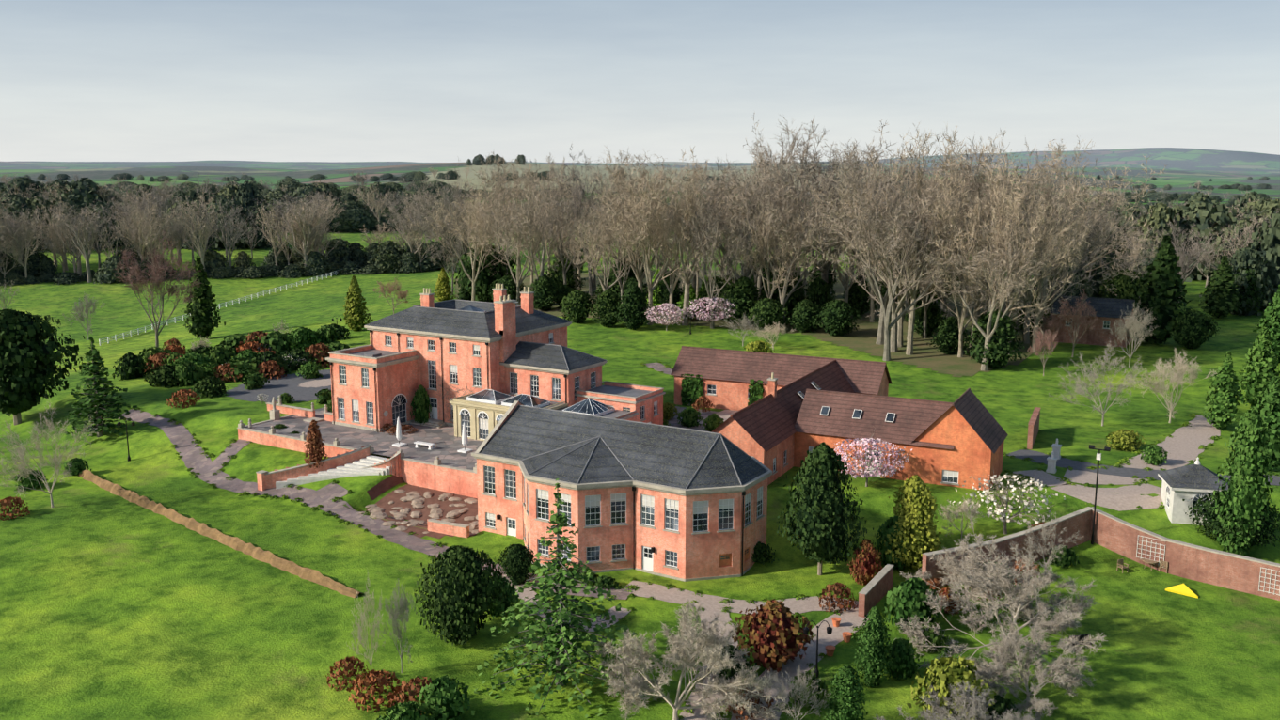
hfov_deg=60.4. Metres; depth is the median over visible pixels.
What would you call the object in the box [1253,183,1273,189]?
tree
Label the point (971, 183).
bare tree
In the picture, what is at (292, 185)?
tree
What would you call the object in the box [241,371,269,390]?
hedge shrub
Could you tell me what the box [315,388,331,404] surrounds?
hedge shrub
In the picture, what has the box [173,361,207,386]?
hedge shrub
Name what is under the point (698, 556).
pool house brick
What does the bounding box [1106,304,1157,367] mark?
bare tree
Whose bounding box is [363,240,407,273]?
bush
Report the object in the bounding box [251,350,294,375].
dark shrub
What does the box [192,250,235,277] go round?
bush
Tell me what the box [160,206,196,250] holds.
tree
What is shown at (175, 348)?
brown shrub
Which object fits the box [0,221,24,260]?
bare tree
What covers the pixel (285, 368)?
hedge shrub
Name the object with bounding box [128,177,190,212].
bare tree
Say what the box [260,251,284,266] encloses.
bush
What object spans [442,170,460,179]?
tree
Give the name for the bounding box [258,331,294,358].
hedge shrub
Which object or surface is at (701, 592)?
tuft
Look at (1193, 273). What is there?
tree
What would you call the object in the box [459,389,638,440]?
orangery
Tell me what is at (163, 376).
dark shrub
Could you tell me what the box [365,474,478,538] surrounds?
terrace soil
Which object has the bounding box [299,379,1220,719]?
gravel paths
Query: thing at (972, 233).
bare tree
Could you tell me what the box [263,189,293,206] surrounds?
tree
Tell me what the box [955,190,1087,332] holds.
bare tree
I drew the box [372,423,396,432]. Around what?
brown shrub
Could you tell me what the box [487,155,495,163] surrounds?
tree
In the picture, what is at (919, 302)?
yew
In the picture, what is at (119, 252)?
bush
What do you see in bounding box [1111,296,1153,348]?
bare tree
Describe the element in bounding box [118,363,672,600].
path
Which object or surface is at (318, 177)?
tree
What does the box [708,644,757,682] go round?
dark shrub
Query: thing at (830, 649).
orange pots
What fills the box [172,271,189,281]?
bush
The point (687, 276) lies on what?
bare tree
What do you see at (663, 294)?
yew
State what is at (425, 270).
bush
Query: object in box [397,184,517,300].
bare tree
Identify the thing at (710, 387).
barn
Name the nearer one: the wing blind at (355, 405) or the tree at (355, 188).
the wing blind at (355, 405)
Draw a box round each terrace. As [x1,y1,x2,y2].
[237,395,477,537]
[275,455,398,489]
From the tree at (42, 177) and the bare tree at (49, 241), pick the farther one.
the tree at (42, 177)
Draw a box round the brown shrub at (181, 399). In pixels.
[164,389,200,409]
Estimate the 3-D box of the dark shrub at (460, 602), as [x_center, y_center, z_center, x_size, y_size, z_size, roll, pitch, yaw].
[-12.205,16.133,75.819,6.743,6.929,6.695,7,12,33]
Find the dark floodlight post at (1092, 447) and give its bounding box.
[1089,444,1110,545]
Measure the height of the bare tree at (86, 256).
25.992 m
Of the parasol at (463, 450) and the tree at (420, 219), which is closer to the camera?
the parasol at (463, 450)
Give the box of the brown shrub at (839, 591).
[818,582,857,614]
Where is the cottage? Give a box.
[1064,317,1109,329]
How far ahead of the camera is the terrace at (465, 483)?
110.42 m
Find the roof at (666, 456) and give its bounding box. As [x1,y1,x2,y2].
[478,406,767,489]
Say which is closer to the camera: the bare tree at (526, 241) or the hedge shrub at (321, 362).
the hedge shrub at (321, 362)
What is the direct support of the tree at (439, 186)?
on the ground
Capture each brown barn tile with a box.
[670,346,892,395]
[794,388,1008,454]
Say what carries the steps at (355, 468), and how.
on the ground
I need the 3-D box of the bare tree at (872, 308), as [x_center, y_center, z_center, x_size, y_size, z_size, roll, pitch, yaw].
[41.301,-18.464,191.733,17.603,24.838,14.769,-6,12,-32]
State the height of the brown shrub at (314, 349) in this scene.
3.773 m
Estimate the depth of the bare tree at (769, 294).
188.55 m
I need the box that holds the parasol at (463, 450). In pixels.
[457,446,473,453]
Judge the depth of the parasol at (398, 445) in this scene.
115.64 m
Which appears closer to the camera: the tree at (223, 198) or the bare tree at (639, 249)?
the bare tree at (639, 249)
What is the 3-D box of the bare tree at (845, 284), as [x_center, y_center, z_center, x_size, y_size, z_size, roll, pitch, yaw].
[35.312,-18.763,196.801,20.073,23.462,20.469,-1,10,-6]
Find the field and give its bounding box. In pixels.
[425,161,873,192]
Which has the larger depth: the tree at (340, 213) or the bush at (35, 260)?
the tree at (340, 213)
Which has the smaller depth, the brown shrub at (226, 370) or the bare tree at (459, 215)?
the brown shrub at (226, 370)
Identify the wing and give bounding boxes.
[325,344,419,431]
[499,361,606,407]
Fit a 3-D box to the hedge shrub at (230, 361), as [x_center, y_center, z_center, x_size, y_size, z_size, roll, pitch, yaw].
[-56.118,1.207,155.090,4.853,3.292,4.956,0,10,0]
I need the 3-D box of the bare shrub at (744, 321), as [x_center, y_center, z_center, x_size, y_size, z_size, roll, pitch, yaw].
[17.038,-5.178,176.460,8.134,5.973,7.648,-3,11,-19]
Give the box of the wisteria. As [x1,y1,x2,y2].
[436,379,478,424]
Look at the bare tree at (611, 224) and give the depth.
253.46 m
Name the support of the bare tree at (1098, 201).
on the ground
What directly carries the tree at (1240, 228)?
on the ground
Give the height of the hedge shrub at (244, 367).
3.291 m
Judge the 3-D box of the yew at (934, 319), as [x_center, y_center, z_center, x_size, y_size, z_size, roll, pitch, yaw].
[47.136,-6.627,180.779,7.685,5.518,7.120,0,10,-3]
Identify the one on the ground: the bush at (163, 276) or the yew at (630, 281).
the bush at (163, 276)
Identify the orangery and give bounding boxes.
[449,393,568,441]
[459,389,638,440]
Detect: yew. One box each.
[488,275,526,304]
[518,274,564,311]
[543,255,585,290]
[553,242,584,271]
[553,284,573,307]
[557,289,596,323]
[588,288,624,327]
[591,273,624,305]
[605,259,635,281]
[614,277,647,305]
[615,283,652,330]
[620,252,652,274]
[652,269,683,312]
[696,282,726,317]
[699,274,736,296]
[713,287,733,322]
[721,276,765,326]
[739,253,774,295]
[741,298,789,331]
[759,271,802,322]
[769,255,797,272]
[776,442,873,575]
[782,300,822,333]
[790,269,807,313]
[803,278,836,318]
[805,261,838,290]
[810,300,864,336]
[839,276,877,315]
[876,272,899,301]
[902,276,940,307]
[904,303,948,336]
[926,316,972,355]
[945,267,963,295]
[963,308,1027,368]
[969,312,1016,343]
[1012,294,1051,338]
[1030,275,1053,304]
[1094,268,1145,302]
[1132,302,1144,340]
[1168,309,1220,349]
[1232,264,1269,315]
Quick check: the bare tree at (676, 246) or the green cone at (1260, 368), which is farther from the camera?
the bare tree at (676, 246)
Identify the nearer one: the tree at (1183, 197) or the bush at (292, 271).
the bush at (292, 271)
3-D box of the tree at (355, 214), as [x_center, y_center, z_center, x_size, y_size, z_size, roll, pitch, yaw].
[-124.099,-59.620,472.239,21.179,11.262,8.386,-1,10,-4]
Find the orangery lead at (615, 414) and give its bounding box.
[462,395,630,418]
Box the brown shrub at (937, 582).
[926,578,949,592]
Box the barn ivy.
[680,374,763,407]
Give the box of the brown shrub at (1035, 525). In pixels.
[1031,521,1050,544]
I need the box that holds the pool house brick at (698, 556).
[476,402,767,579]
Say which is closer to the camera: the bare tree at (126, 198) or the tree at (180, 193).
the bare tree at (126, 198)
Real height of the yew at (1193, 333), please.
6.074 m
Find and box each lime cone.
[646,268,662,310]
[674,284,700,319]
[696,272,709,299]
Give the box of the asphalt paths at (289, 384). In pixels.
[225,369,1279,486]
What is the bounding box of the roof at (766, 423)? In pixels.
[711,360,854,451]
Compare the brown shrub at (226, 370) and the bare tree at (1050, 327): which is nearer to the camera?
the brown shrub at (226, 370)
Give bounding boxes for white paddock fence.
[98,268,342,346]
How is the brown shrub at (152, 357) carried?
on the ground
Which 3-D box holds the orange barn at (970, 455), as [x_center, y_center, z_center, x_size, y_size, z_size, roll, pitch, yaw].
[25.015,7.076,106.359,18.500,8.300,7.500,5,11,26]
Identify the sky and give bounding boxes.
[0,0,1279,163]
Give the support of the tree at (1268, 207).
on the ground
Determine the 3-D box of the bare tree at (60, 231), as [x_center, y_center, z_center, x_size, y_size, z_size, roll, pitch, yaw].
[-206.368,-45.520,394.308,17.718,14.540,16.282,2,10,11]
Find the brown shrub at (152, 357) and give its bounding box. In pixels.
[144,352,169,371]
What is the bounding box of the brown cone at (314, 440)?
[303,419,327,469]
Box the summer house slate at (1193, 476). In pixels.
[1156,463,1228,489]
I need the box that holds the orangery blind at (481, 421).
[479,418,488,428]
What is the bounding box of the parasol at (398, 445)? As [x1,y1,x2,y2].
[392,441,407,447]
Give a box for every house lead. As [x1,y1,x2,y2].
[412,299,521,313]
[518,404,768,489]
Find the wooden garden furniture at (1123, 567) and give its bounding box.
[1116,558,1168,573]
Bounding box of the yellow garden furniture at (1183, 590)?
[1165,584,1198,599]
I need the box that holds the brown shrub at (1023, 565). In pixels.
[1007,559,1040,585]
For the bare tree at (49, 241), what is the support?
on the ground
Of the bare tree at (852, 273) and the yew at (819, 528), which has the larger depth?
the bare tree at (852, 273)
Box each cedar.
[0,308,85,426]
[474,478,638,718]
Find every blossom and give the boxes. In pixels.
[255,393,268,403]
[282,352,305,366]
[644,301,689,331]
[683,294,737,328]
[833,435,912,487]
[948,468,1065,535]
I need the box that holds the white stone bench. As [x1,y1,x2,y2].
[413,441,435,449]
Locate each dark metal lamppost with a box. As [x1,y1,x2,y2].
[117,418,135,461]
[257,344,271,378]
[684,312,695,334]
[803,620,832,678]
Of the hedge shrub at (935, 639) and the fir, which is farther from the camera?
the fir
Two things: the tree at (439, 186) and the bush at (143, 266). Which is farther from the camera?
the tree at (439, 186)
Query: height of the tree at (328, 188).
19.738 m
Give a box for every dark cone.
[180,257,226,339]
[456,275,472,300]
[1128,235,1192,344]
[1198,255,1248,317]
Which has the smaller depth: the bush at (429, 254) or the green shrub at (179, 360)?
the green shrub at (179, 360)
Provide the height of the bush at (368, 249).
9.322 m
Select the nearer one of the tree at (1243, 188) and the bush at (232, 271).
the bush at (232, 271)
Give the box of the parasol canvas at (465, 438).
[461,422,467,446]
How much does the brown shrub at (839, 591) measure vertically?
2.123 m
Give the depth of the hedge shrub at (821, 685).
66.98 m
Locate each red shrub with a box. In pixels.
[731,599,814,673]
[847,538,883,585]
[936,587,963,615]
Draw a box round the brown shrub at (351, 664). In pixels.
[325,656,368,692]
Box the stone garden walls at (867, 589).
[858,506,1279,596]
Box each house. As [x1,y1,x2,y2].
[363,288,571,428]
[423,284,530,301]
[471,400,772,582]
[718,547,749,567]
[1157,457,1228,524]
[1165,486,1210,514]
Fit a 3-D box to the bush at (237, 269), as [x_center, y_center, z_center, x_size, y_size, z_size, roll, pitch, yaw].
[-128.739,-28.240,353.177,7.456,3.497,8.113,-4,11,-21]
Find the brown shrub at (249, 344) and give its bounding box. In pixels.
[236,340,263,353]
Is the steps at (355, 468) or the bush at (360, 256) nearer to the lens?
the steps at (355, 468)
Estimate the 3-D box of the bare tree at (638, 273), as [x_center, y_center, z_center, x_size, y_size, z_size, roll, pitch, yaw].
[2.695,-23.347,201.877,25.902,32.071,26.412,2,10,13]
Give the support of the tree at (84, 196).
on the ground
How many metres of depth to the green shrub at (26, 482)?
111.06 m
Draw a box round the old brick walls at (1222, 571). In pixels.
[857,407,1279,617]
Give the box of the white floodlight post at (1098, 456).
[1096,453,1101,459]
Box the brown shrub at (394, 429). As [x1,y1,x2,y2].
[386,424,417,435]
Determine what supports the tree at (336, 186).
on the ground
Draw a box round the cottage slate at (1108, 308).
[1050,295,1136,318]
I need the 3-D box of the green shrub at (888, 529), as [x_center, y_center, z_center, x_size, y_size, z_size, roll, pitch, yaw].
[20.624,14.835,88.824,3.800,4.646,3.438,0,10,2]
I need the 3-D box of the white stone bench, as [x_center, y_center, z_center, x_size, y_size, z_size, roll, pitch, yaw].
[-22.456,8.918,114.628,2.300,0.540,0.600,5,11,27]
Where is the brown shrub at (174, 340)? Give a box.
[162,337,186,354]
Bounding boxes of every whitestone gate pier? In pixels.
[1045,451,1058,474]
[1051,439,1061,459]
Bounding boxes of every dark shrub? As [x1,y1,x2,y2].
[111,351,153,380]
[143,363,183,388]
[185,345,215,355]
[192,376,227,398]
[213,342,237,353]
[244,339,268,349]
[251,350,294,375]
[281,348,320,371]
[328,323,351,340]
[405,545,517,646]
[494,543,537,585]
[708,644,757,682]
[750,541,779,565]
[975,695,1019,719]
[1182,489,1279,550]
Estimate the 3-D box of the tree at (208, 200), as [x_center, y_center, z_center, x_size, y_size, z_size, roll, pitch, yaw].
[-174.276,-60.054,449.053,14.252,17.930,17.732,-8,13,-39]
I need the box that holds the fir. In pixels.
[64,336,137,437]
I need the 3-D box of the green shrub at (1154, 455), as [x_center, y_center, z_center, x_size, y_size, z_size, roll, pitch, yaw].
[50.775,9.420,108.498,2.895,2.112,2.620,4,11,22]
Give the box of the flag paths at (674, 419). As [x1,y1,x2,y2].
[666,406,718,427]
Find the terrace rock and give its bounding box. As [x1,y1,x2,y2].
[358,489,478,535]
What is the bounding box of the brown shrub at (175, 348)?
[163,345,186,354]
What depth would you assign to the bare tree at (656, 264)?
223.51 m
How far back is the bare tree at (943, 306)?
178.34 m
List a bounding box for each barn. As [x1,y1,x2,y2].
[687,384,750,406]
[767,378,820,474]
[793,406,1004,490]
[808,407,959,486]
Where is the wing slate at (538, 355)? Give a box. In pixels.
[499,342,605,370]
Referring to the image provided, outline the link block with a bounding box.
[574,380,665,425]
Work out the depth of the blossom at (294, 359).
159.74 m
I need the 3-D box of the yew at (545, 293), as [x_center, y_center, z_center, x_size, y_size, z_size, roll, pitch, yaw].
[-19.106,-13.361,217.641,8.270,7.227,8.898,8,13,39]
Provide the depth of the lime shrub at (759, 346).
159.91 m
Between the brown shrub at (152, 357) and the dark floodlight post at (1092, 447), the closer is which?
the dark floodlight post at (1092, 447)
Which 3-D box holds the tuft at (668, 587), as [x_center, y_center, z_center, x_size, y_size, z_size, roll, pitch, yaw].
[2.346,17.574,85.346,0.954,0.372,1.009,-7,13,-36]
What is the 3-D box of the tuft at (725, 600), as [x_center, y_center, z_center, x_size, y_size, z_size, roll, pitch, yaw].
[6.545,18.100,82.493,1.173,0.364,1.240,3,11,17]
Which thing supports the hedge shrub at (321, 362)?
on the ground
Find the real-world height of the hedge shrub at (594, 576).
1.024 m
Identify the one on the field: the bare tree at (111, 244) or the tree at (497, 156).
the tree at (497, 156)
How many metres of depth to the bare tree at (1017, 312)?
160.85 m
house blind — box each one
[408,333,553,409]
[486,487,761,521]
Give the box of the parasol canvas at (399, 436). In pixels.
[395,416,402,441]
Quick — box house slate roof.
[365,300,570,338]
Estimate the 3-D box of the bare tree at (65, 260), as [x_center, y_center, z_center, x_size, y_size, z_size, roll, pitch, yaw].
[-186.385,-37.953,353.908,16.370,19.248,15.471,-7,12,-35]
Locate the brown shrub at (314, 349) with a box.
[304,342,331,367]
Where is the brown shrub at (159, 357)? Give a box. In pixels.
[147,353,170,374]
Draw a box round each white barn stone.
[797,381,821,398]
[820,406,895,476]
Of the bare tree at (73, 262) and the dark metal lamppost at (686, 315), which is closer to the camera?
the dark metal lamppost at (686, 315)
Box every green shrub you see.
[12,469,47,491]
[62,458,91,476]
[168,354,209,365]
[169,352,217,365]
[197,362,227,380]
[230,349,260,360]
[287,327,321,350]
[296,361,323,379]
[375,701,434,719]
[410,384,432,425]
[418,675,474,719]
[486,575,519,618]
[663,419,673,426]
[677,407,703,427]
[701,413,724,431]
[872,515,916,571]
[882,577,950,634]
[883,637,925,679]
[973,561,1013,585]
[1138,444,1168,466]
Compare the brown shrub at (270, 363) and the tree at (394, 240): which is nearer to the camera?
the brown shrub at (270, 363)
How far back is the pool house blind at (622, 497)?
87.46 m
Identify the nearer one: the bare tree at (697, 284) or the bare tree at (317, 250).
the bare tree at (697, 284)
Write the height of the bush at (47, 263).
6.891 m
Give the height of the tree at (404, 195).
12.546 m
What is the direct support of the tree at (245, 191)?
on the ground
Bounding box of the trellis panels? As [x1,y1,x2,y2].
[1136,535,1279,596]
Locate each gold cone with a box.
[343,275,373,331]
[433,268,456,301]
[878,474,943,569]
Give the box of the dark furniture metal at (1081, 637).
[1068,633,1091,648]
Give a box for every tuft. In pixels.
[237,490,250,496]
[257,492,269,499]
[290,497,303,503]
[322,510,335,516]
[330,496,343,502]
[343,521,353,525]
[429,542,446,548]
[604,594,618,601]
[615,616,631,624]
[623,584,641,592]
[624,606,637,613]
[665,584,676,589]
[680,704,695,714]
[693,590,708,597]
[719,598,734,605]
[773,702,790,712]
[792,593,809,600]
[818,652,826,659]
[853,626,864,632]
[1020,475,1032,481]
[1021,457,1034,462]
[1056,476,1072,482]
[1081,482,1093,488]
[1134,478,1149,484]
[1141,476,1156,480]
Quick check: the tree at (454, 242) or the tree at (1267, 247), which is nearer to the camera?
the tree at (1267, 247)
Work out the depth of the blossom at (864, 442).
99.85 m
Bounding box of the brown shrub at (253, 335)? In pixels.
[237,331,268,350]
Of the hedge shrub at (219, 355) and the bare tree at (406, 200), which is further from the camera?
the bare tree at (406, 200)
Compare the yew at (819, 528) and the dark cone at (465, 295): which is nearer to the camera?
the yew at (819, 528)
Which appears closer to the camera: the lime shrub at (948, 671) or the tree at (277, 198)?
the lime shrub at (948, 671)
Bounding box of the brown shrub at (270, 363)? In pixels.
[257,360,286,379]
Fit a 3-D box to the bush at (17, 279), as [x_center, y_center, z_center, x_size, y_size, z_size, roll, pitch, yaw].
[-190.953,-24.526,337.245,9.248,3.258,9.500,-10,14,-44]
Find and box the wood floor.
[453,269,1051,377]
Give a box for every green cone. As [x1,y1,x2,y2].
[821,664,869,719]
[851,606,897,687]
[1201,351,1244,429]
[1212,409,1279,556]
[1238,324,1279,409]
[1252,284,1279,363]
[1253,373,1279,470]
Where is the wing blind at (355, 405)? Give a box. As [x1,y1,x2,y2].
[352,399,358,410]
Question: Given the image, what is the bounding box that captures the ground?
[0,147,1279,719]
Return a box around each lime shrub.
[663,402,679,420]
[743,340,774,353]
[906,656,995,719]
[1103,428,1147,451]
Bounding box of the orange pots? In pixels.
[825,617,852,656]
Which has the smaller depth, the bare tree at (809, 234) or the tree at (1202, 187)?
the bare tree at (809, 234)
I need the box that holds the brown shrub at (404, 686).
[388,676,434,715]
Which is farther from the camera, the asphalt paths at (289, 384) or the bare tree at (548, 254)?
the bare tree at (548, 254)
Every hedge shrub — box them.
[137,346,171,370]
[158,351,182,365]
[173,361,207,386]
[201,346,236,371]
[219,333,249,353]
[223,357,242,379]
[224,357,271,381]
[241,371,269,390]
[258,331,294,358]
[267,355,291,376]
[273,424,287,429]
[277,393,295,403]
[314,324,340,345]
[315,342,349,359]
[315,347,336,364]
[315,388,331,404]
[326,399,332,412]
[565,567,581,581]
[577,571,599,584]
[594,575,618,590]
[787,671,833,709]
[914,622,949,655]
[1046,545,1079,568]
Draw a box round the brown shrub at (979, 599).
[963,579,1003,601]
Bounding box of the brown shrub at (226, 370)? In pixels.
[213,363,242,381]
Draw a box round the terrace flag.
[245,406,483,470]
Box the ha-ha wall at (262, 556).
[78,470,361,598]
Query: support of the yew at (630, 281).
on the wood floor
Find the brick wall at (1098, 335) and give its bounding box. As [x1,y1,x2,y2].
[1051,314,1132,347]
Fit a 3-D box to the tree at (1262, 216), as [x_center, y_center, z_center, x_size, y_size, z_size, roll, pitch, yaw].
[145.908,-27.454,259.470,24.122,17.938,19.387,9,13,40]
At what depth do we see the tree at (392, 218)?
481.71 m
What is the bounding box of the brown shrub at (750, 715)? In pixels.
[725,683,774,719]
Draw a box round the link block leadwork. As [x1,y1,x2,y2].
[585,385,652,397]
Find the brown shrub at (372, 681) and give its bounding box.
[347,669,406,712]
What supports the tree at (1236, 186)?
on the ground
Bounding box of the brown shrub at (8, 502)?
[0,496,31,521]
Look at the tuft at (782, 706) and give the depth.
66.96 m
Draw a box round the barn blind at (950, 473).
[809,446,958,476]
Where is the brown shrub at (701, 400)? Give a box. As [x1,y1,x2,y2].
[692,395,712,412]
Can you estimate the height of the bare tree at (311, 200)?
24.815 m
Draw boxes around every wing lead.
[347,348,398,357]
[519,341,607,371]
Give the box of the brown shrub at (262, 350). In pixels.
[254,347,275,354]
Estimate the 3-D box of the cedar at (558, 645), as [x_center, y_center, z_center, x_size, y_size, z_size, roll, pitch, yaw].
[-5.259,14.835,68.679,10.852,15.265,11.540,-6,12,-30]

